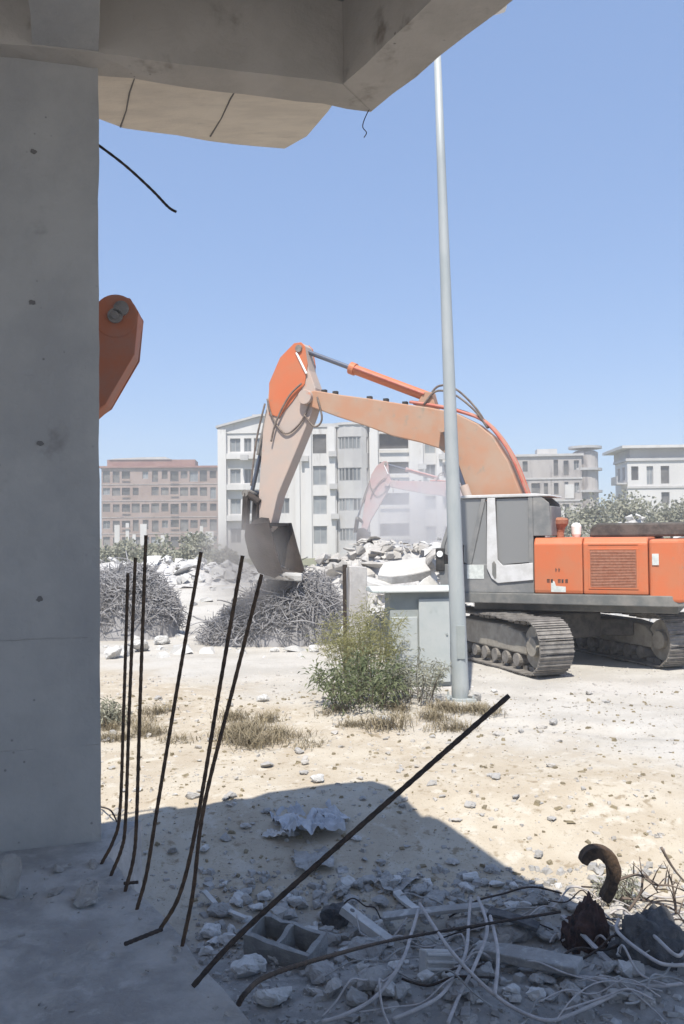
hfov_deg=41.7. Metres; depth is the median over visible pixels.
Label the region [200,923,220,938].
concrete lump
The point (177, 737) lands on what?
grass tuft
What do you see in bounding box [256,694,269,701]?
stone
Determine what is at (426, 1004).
cable
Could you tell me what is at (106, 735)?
grass tuft
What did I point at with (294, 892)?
concrete chunk
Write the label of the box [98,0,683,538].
sky
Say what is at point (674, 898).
dry branch
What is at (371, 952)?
concrete lump
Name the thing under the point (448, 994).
concrete chunk
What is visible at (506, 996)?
concrete chunk
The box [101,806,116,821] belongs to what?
loose wire
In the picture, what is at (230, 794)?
stone chip
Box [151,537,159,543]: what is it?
window
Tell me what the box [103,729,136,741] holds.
grass tuft
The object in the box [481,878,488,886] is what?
concrete chunk
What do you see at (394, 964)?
concrete chunk
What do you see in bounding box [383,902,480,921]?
wood board
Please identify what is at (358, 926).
loose wire
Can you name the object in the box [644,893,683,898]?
loose wire
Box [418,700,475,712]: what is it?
grass tuft
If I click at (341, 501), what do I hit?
window
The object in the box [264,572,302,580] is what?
concrete slab
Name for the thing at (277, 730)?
grass tuft
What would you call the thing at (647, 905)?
loose wire
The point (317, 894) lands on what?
concrete chunk
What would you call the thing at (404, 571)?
concrete slab
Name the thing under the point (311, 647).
stone
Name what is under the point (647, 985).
loose wire
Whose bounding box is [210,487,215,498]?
window
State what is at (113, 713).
weed
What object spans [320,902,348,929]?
concrete lump
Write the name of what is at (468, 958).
loose wire
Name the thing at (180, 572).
rubble heap
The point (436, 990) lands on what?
loose wire
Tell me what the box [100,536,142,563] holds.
dusty shrub
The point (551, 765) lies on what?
stone chip
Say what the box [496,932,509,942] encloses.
concrete chunk
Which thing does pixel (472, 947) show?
loose wire
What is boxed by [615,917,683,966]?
cable
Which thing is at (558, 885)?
concrete chunk
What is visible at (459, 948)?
loose wire
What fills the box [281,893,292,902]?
concrete chunk
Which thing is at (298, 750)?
stone
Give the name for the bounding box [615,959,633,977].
concrete chunk
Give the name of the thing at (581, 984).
concrete chunk
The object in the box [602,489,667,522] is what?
dusty tree
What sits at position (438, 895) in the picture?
concrete lump
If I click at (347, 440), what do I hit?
window
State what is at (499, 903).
concrete chunk
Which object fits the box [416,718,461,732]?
grass tuft
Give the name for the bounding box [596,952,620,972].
metal strip
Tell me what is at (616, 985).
concrete chunk
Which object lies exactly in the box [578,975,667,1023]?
loose wire
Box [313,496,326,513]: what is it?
window
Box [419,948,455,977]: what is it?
ribbed block
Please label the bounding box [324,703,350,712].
grass tuft
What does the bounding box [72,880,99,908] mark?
slab chip
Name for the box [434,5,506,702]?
street lamp
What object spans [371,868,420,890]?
plastic scrap
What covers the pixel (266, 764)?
stone chip
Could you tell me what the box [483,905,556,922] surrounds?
loose wire
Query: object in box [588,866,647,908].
weed
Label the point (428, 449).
window
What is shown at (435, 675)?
weed
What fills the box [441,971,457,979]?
concrete chunk
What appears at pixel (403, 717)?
grass tuft
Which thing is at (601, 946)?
loose wire
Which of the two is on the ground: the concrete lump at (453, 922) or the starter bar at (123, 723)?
the concrete lump at (453, 922)
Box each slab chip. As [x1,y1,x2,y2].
[47,886,64,897]
[53,864,63,872]
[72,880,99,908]
[89,859,97,869]
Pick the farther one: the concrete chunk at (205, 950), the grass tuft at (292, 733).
the grass tuft at (292, 733)
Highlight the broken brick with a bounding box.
[0,853,21,898]
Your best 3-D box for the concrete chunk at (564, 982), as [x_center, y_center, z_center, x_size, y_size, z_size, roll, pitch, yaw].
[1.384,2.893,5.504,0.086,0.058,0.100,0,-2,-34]
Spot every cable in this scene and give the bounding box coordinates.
[321,908,419,1023]
[391,897,471,1021]
[418,902,616,1022]
[446,896,488,1023]
[489,915,499,996]
[537,971,683,987]
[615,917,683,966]
[623,911,683,957]
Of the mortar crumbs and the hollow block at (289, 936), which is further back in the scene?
the hollow block at (289, 936)
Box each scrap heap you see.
[100,551,191,640]
[181,557,342,646]
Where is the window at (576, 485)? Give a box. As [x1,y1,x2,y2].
[574,483,578,492]
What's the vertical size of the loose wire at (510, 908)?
0.148 m
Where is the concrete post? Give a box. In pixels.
[346,566,366,679]
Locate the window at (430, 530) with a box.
[426,526,435,540]
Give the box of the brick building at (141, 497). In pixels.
[99,457,217,549]
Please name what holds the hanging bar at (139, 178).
attached to the concrete building at (284, 74)
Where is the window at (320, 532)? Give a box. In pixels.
[314,526,326,543]
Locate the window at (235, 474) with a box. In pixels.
[230,469,240,482]
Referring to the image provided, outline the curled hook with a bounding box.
[578,843,621,902]
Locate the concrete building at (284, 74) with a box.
[0,0,511,1023]
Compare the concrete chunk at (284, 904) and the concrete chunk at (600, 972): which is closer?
the concrete chunk at (600, 972)
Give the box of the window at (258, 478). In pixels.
[254,469,259,482]
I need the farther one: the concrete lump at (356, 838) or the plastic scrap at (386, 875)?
the concrete lump at (356, 838)
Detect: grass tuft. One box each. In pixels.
[101,717,125,732]
[101,728,126,742]
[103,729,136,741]
[114,709,164,725]
[120,715,164,733]
[131,700,184,716]
[132,723,172,737]
[151,730,203,744]
[192,722,260,740]
[199,721,275,748]
[209,705,262,723]
[209,718,259,735]
[220,717,262,728]
[224,723,292,752]
[231,714,277,734]
[243,706,286,726]
[259,733,292,745]
[260,721,297,739]
[269,726,323,744]
[285,736,328,750]
[308,707,341,717]
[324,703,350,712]
[332,715,372,729]
[343,707,413,732]
[376,699,416,713]
[379,709,417,721]
[411,703,453,722]
[416,713,458,723]
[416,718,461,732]
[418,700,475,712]
[420,695,460,710]
[427,698,472,713]
[430,717,482,732]
[458,699,510,717]
[463,699,495,712]
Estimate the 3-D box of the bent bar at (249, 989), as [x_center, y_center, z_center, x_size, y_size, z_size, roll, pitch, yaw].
[0.261,2.146,4.667,0.731,1.072,3.643,-1,-2,29]
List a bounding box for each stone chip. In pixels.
[167,847,176,852]
[185,792,199,798]
[220,832,231,841]
[226,791,236,797]
[240,823,250,828]
[260,761,273,766]
[263,807,270,813]
[299,770,307,774]
[301,759,308,764]
[376,859,385,865]
[426,780,436,785]
[445,858,459,864]
[451,818,462,821]
[464,800,475,807]
[485,864,497,871]
[491,773,500,779]
[492,731,504,736]
[534,850,542,857]
[536,724,547,728]
[546,763,555,767]
[547,816,556,820]
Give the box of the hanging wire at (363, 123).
[362,110,368,137]
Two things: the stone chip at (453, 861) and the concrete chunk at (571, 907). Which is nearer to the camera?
the concrete chunk at (571, 907)
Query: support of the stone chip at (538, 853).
on the ground
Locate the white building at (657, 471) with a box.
[602,444,683,536]
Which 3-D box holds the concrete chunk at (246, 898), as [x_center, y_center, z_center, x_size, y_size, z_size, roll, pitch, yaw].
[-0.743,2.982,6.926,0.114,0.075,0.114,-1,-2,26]
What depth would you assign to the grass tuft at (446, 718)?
10.98 m
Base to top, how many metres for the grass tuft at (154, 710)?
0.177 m
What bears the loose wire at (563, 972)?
on the wood board at (516, 955)
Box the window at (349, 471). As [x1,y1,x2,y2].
[345,468,353,480]
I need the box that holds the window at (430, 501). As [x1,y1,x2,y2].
[425,496,435,508]
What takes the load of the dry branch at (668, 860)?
on the ground
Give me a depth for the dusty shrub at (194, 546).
61.24 m
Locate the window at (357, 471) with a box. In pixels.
[353,468,360,480]
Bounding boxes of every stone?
[104,645,121,658]
[127,639,148,650]
[153,635,169,644]
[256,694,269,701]
[269,647,278,651]
[295,747,303,753]
[309,644,318,651]
[310,774,323,782]
[377,715,390,722]
[468,690,481,700]
[549,718,557,724]
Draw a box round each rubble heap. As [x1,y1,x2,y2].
[100,555,264,588]
[304,536,439,613]
[338,605,384,655]
[412,537,441,583]
[618,514,683,537]
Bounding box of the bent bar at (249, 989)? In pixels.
[236,910,560,1006]
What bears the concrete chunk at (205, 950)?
on the ground
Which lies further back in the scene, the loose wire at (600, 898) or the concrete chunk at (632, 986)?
the loose wire at (600, 898)
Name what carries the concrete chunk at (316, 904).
on the ground
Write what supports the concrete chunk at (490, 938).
on the ground
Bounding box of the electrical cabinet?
[366,585,450,689]
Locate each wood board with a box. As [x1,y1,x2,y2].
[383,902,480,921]
[474,942,583,976]
[487,907,539,931]
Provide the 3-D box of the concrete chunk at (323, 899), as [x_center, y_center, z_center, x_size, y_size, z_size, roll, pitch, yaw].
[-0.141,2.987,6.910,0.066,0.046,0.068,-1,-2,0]
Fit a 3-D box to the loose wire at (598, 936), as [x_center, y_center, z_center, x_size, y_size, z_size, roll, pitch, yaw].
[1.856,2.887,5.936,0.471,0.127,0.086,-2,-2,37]
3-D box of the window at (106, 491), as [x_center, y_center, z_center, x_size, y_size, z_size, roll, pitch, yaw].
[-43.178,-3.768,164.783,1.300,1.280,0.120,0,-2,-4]
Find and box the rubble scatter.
[102,565,658,658]
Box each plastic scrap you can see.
[262,824,298,837]
[293,846,333,870]
[315,805,349,818]
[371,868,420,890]
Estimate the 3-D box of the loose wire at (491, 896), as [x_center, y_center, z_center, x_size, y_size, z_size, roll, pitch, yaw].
[1.203,2.868,6.628,0.866,0.179,0.050,0,-2,-8]
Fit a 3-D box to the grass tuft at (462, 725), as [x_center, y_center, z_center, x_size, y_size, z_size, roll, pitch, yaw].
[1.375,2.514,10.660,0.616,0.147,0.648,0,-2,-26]
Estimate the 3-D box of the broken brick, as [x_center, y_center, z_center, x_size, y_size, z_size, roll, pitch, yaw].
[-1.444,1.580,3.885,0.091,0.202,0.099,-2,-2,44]
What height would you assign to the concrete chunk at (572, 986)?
0.066 m
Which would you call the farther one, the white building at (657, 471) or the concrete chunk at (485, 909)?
the white building at (657, 471)
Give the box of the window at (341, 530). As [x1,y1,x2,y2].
[339,528,344,540]
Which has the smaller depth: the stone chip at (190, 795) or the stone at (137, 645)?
the stone chip at (190, 795)
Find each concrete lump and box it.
[200,844,209,851]
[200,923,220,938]
[206,902,232,917]
[230,953,266,978]
[253,986,291,1007]
[268,955,278,964]
[305,925,317,929]
[305,961,339,984]
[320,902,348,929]
[343,935,386,962]
[351,835,361,840]
[356,964,401,991]
[392,875,402,883]
[422,890,445,906]
[445,914,476,929]
[462,871,478,881]
[497,923,533,941]
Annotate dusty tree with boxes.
[550,504,587,536]
[566,492,624,536]
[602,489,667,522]
[644,498,683,537]
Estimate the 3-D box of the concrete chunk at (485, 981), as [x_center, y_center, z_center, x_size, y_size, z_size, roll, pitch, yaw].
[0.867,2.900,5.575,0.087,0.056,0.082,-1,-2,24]
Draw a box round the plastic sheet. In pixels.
[268,799,345,834]
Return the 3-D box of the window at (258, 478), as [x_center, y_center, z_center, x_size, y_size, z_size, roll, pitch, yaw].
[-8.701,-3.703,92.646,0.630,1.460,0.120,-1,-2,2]
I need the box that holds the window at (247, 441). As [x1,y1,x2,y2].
[244,438,251,451]
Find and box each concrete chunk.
[198,946,213,955]
[207,936,220,943]
[218,881,226,887]
[218,931,235,945]
[226,923,235,932]
[229,890,243,906]
[236,887,251,893]
[241,892,252,904]
[242,916,251,922]
[244,878,254,884]
[249,903,262,910]
[257,889,271,900]
[270,906,287,918]
[277,902,289,908]
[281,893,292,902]
[283,908,297,920]
[287,895,301,907]
[289,889,298,895]
[293,896,308,909]
[308,988,322,995]
[312,889,324,899]
[312,900,320,908]
[319,925,334,932]
[320,897,327,902]
[322,893,332,900]
[325,978,341,998]
[327,932,340,945]
[332,886,347,895]
[333,955,346,963]
[336,886,350,898]
[340,875,355,886]
[340,932,351,940]
[343,893,358,904]
[345,974,358,990]
[345,986,367,1006]
[347,954,365,962]
[348,928,361,937]
[352,878,362,888]
[355,963,368,972]
[357,874,375,884]
[371,895,388,905]
[372,878,382,888]
[373,878,388,886]
[374,919,390,927]
[375,981,394,996]
[387,879,399,887]
[388,959,402,967]
[391,960,400,969]
[392,981,410,1000]
[395,946,412,955]
[402,938,417,947]
[410,882,426,894]
[417,935,434,948]
[417,969,435,983]
[422,878,432,887]
[423,886,432,895]
[433,934,446,943]
[433,944,455,949]
[439,981,455,999]
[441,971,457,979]
[443,979,462,984]
[447,984,469,1001]
[449,888,459,896]
[458,882,468,888]
[459,971,468,978]
[464,884,474,893]
[466,990,479,1004]
[474,961,494,980]
[478,906,488,917]
[479,978,488,983]
[480,932,497,941]
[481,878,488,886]
[489,880,504,887]
[495,900,503,906]
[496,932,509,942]
[499,977,506,984]
[502,983,519,993]
[502,990,511,997]
[504,901,519,911]
[508,993,521,1002]
[509,881,517,889]
[520,901,531,906]
[524,893,537,904]
[526,987,545,1002]
[527,884,540,894]
[528,973,544,984]
[531,925,545,936]
[535,894,549,904]
[536,970,556,984]
[539,929,556,942]
[544,922,551,927]
[545,988,557,1001]
[546,926,559,935]
[548,902,560,910]
[554,882,561,888]
[559,978,574,987]
[559,982,582,996]
[567,903,577,911]
[568,895,582,903]
[571,977,585,988]
[589,992,601,1004]
[590,874,604,884]
[596,971,605,975]
[599,974,606,986]
[601,960,617,974]
[604,975,621,988]
[605,988,628,1000]
[609,901,623,917]
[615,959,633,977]
[618,977,635,992]
[628,991,655,1007]
[632,961,645,976]
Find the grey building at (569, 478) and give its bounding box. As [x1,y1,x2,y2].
[515,445,602,536]
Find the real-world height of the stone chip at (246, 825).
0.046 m
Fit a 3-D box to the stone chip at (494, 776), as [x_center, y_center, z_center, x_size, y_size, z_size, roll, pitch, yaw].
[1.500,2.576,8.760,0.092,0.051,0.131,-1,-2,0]
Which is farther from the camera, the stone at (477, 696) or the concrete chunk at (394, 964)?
the stone at (477, 696)
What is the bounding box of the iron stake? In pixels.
[342,564,346,677]
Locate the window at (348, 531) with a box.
[345,528,354,540]
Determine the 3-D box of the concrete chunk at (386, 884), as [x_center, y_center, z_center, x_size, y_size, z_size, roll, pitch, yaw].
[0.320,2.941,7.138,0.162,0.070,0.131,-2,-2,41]
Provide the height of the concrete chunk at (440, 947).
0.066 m
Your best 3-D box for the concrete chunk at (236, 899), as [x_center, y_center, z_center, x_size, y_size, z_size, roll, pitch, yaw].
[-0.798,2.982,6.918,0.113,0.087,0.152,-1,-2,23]
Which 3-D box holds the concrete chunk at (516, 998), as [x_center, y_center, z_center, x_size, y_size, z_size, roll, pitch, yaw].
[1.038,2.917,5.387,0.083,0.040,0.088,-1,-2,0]
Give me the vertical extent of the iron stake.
1.902 m
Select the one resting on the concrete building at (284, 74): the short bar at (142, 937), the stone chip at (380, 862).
the short bar at (142, 937)
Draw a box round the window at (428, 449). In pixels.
[425,444,434,452]
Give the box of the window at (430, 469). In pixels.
[425,465,435,477]
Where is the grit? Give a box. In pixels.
[185,861,683,1023]
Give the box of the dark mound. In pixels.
[604,903,683,971]
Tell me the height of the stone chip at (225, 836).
0.061 m
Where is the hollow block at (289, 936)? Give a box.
[243,914,327,969]
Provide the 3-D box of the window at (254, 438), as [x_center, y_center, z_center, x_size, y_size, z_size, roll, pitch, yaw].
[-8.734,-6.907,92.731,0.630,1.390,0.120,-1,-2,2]
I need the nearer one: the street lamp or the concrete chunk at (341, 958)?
the concrete chunk at (341, 958)
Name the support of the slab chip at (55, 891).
on the concrete building at (284, 74)
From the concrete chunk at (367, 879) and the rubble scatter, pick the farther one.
the rubble scatter
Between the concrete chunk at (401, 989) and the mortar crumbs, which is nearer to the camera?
the mortar crumbs
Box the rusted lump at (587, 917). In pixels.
[560,891,610,954]
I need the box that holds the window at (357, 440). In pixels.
[352,436,360,448]
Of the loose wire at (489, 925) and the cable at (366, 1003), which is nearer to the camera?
the cable at (366, 1003)
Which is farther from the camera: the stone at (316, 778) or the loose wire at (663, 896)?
the stone at (316, 778)
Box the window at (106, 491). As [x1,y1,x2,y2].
[103,488,109,494]
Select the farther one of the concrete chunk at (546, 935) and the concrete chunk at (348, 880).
the concrete chunk at (348, 880)
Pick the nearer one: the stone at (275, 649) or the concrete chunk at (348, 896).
the concrete chunk at (348, 896)
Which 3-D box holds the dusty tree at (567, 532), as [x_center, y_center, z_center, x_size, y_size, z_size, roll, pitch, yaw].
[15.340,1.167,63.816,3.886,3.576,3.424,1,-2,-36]
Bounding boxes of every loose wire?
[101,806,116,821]
[321,978,367,1017]
[325,956,418,976]
[344,898,380,918]
[356,914,367,936]
[359,974,459,1012]
[361,935,443,949]
[378,974,390,1023]
[385,945,422,959]
[388,965,492,1007]
[393,905,416,935]
[402,975,494,986]
[408,893,443,904]
[413,934,473,953]
[433,906,537,934]
[439,924,553,939]
[445,961,487,972]
[447,907,534,941]
[448,933,465,951]
[449,886,561,917]
[453,949,474,967]
[455,951,508,965]
[467,944,476,955]
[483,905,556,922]
[520,982,569,1023]
[526,960,597,981]
[539,978,660,1001]
[548,890,593,902]
[549,924,561,942]
[550,886,603,909]
[554,980,661,1022]
[557,893,619,926]
[564,943,618,953]
[564,988,653,1010]
[569,894,635,909]
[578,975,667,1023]
[581,886,656,906]
[583,934,621,959]
[593,934,608,943]
[609,908,631,914]
[619,944,665,985]
[624,962,672,1004]
[638,976,683,983]
[643,900,683,910]
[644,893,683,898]
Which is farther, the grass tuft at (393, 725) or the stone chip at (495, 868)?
the grass tuft at (393, 725)
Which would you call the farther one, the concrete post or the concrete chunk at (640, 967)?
the concrete post
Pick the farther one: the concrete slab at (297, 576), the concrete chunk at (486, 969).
the concrete slab at (297, 576)
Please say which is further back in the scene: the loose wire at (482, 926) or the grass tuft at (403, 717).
the grass tuft at (403, 717)
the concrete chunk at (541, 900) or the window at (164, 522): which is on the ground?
the concrete chunk at (541, 900)
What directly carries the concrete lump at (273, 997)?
on the ground
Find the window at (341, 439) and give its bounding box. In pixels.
[338,437,343,448]
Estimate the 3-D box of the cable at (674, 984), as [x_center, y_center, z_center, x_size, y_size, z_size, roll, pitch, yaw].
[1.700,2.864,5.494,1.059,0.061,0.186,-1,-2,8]
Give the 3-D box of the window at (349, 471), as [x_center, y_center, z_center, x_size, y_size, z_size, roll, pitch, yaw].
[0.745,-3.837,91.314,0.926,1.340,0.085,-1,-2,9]
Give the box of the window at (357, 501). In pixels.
[354,498,360,510]
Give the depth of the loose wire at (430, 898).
6.78 m
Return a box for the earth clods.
[101,689,683,902]
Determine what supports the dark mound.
on the ground
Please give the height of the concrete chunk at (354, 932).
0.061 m
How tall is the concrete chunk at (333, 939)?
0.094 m
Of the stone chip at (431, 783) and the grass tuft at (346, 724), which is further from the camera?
the grass tuft at (346, 724)
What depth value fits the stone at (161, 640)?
18.79 m
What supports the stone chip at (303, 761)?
on the ground
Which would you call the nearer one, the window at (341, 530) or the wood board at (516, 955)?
the wood board at (516, 955)
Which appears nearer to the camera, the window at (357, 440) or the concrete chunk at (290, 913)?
the concrete chunk at (290, 913)
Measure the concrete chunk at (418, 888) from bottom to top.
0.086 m
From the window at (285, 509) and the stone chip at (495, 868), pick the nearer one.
the stone chip at (495, 868)
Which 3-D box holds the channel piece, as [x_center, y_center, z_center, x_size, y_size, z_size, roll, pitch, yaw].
[0.174,2.959,6.433,0.395,0.225,0.090,-1,-2,28]
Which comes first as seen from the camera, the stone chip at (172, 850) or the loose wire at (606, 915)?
the loose wire at (606, 915)
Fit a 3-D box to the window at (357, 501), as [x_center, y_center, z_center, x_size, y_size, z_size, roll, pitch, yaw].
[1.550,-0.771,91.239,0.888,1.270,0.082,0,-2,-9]
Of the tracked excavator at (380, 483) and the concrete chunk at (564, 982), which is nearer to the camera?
the concrete chunk at (564, 982)
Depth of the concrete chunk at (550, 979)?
5.55 m
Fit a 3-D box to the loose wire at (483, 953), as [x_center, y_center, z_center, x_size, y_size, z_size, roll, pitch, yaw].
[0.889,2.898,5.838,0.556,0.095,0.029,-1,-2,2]
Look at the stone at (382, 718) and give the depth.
10.88 m
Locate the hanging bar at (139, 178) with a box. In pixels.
[99,144,176,212]
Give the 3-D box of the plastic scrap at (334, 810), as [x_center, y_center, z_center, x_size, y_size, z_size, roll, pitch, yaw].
[-0.089,2.692,8.085,0.289,0.111,0.361,0,-2,-25]
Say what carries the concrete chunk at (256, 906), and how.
on the ground
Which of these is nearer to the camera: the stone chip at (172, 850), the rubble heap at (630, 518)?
the stone chip at (172, 850)
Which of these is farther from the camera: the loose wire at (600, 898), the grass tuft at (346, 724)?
the grass tuft at (346, 724)
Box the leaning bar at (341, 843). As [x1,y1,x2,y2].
[191,694,510,987]
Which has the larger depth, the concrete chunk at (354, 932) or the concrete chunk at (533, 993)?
the concrete chunk at (354, 932)
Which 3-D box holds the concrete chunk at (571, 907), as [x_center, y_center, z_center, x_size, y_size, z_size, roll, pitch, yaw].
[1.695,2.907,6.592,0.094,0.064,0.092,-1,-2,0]
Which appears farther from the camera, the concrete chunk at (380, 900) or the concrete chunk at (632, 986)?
the concrete chunk at (380, 900)
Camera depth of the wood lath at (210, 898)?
6.88 m
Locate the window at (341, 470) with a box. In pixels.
[339,468,343,480]
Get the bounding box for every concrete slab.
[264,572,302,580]
[367,576,393,594]
[378,557,430,583]
[418,575,437,584]
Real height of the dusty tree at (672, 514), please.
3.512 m
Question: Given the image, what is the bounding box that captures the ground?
[100,537,683,1023]
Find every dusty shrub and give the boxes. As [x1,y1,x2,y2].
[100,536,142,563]
[126,531,179,562]
[171,529,220,564]
[203,545,239,566]
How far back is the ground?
8.51 m
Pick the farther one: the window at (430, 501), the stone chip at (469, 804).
the window at (430, 501)
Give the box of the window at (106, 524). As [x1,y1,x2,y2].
[103,521,109,528]
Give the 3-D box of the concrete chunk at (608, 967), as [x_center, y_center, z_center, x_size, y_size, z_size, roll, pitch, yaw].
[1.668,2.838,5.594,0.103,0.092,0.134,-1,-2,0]
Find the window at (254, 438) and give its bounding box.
[254,438,259,451]
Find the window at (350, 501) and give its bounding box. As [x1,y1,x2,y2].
[346,498,353,510]
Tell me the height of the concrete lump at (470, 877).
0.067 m
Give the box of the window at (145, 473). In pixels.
[143,471,147,478]
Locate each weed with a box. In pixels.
[100,695,132,726]
[304,590,416,691]
[380,646,451,703]
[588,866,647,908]
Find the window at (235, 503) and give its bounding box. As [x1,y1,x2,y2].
[231,499,240,513]
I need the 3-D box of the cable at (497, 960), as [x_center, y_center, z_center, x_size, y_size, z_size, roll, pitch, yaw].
[0.958,2.754,5.631,0.053,0.140,0.863,-1,-2,8]
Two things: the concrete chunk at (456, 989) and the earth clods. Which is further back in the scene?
the earth clods
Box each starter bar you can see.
[100,573,129,863]
[109,558,136,875]
[124,535,147,891]
[135,552,202,909]
[159,555,244,927]
[180,574,262,946]
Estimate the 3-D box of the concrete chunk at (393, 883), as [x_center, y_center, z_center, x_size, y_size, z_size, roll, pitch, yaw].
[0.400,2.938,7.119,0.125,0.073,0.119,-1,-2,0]
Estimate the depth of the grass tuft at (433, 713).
11.05 m
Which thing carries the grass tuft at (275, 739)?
on the ground
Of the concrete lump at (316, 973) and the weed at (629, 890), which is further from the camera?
the weed at (629, 890)
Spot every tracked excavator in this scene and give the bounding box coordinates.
[99,294,143,418]
[241,342,683,676]
[354,461,549,545]
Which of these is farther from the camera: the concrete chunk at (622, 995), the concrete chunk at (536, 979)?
the concrete chunk at (536, 979)
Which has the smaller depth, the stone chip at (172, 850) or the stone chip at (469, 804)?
the stone chip at (172, 850)
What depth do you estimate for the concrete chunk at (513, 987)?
5.43 m
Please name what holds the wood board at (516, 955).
on the ground
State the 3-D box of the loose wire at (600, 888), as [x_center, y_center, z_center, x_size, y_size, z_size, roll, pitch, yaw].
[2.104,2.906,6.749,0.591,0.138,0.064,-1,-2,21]
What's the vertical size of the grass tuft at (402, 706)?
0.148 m
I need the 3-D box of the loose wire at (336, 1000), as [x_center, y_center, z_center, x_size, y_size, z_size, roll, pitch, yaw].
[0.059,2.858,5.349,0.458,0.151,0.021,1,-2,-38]
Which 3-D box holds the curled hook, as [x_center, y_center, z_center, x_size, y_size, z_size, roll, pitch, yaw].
[1.771,2.481,6.168,0.274,0.378,0.103,-1,-2,0]
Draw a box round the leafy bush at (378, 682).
[297,637,416,717]
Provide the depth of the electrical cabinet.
13.15 m
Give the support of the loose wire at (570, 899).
on the ground
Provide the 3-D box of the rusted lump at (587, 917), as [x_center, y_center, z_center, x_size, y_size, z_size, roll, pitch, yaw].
[1.683,2.850,6.173,0.348,0.464,0.336,-1,-2,0]
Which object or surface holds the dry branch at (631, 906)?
on the ground
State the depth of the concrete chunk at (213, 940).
6.38 m
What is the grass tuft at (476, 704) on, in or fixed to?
on the ground
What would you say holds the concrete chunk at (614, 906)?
on the ground
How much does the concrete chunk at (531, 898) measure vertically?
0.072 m
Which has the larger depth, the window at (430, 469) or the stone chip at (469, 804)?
the window at (430, 469)
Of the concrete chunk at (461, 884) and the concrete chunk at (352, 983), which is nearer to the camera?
the concrete chunk at (352, 983)
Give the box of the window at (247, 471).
[245,469,251,482]
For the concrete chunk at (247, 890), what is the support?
on the ground
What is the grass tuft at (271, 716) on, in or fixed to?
on the ground
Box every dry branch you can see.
[619,883,683,923]
[620,861,683,890]
[627,857,676,911]
[660,847,683,880]
[663,861,680,913]
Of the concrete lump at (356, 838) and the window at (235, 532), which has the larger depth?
the window at (235, 532)
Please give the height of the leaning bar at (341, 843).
0.964 m
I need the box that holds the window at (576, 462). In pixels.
[574,460,578,469]
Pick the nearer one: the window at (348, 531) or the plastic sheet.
the plastic sheet
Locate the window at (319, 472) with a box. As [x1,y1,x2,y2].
[313,466,326,484]
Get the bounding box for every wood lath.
[202,890,216,903]
[228,909,247,919]
[393,889,419,908]
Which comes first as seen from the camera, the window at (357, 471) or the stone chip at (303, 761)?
the stone chip at (303, 761)
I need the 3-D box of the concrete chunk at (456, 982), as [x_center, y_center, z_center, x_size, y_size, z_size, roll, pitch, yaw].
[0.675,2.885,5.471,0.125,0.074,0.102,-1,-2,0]
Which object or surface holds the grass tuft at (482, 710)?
on the ground
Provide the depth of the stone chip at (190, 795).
8.41 m
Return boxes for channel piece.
[339,903,391,947]
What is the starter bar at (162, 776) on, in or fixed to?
on the concrete building at (284, 74)
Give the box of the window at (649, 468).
[647,466,652,484]
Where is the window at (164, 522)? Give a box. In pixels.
[162,520,167,527]
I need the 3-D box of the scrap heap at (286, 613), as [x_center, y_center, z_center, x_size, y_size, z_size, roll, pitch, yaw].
[-1.517,1.933,19.143,3.898,1.951,2.727,-1,-2,0]
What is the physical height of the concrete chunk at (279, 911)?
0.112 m
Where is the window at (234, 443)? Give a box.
[230,439,239,451]
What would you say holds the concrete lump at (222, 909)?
on the ground
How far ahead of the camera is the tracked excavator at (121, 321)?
5.90 m
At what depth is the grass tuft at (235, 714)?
11.12 m
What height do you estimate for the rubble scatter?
1.270 m
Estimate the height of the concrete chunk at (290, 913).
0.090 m
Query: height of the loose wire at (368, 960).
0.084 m
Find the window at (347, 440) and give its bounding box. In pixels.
[344,437,353,448]
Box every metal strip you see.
[560,915,654,1004]
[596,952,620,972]
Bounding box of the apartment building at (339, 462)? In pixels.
[216,414,446,558]
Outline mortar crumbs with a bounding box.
[7,862,230,1023]
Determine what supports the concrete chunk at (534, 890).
on the ground
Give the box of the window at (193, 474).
[190,471,197,481]
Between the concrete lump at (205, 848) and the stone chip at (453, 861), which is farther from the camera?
the concrete lump at (205, 848)
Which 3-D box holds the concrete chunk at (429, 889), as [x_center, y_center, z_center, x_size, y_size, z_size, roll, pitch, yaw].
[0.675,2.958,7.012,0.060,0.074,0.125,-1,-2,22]
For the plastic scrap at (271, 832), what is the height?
0.093 m
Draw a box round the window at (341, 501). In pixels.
[339,498,346,510]
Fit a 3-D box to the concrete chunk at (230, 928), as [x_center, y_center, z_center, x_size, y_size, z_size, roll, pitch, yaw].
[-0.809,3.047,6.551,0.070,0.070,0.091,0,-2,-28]
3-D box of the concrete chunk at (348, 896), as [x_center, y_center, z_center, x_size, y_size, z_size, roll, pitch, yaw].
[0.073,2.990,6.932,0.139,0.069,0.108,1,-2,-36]
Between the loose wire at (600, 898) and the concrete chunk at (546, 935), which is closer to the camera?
the concrete chunk at (546, 935)
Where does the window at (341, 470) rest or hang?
in the apartment building at (339, 462)
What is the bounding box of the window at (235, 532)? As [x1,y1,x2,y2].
[231,528,240,542]
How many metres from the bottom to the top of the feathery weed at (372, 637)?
1.503 m
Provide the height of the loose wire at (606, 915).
0.174 m
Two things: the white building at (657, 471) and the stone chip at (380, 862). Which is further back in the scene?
the white building at (657, 471)
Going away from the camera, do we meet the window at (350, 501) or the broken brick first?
the broken brick
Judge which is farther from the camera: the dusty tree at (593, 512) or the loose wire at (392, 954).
the dusty tree at (593, 512)
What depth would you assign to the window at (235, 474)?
92.73 m
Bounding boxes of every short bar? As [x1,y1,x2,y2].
[124,880,138,884]
[124,927,162,945]
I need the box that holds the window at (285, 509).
[281,498,289,513]

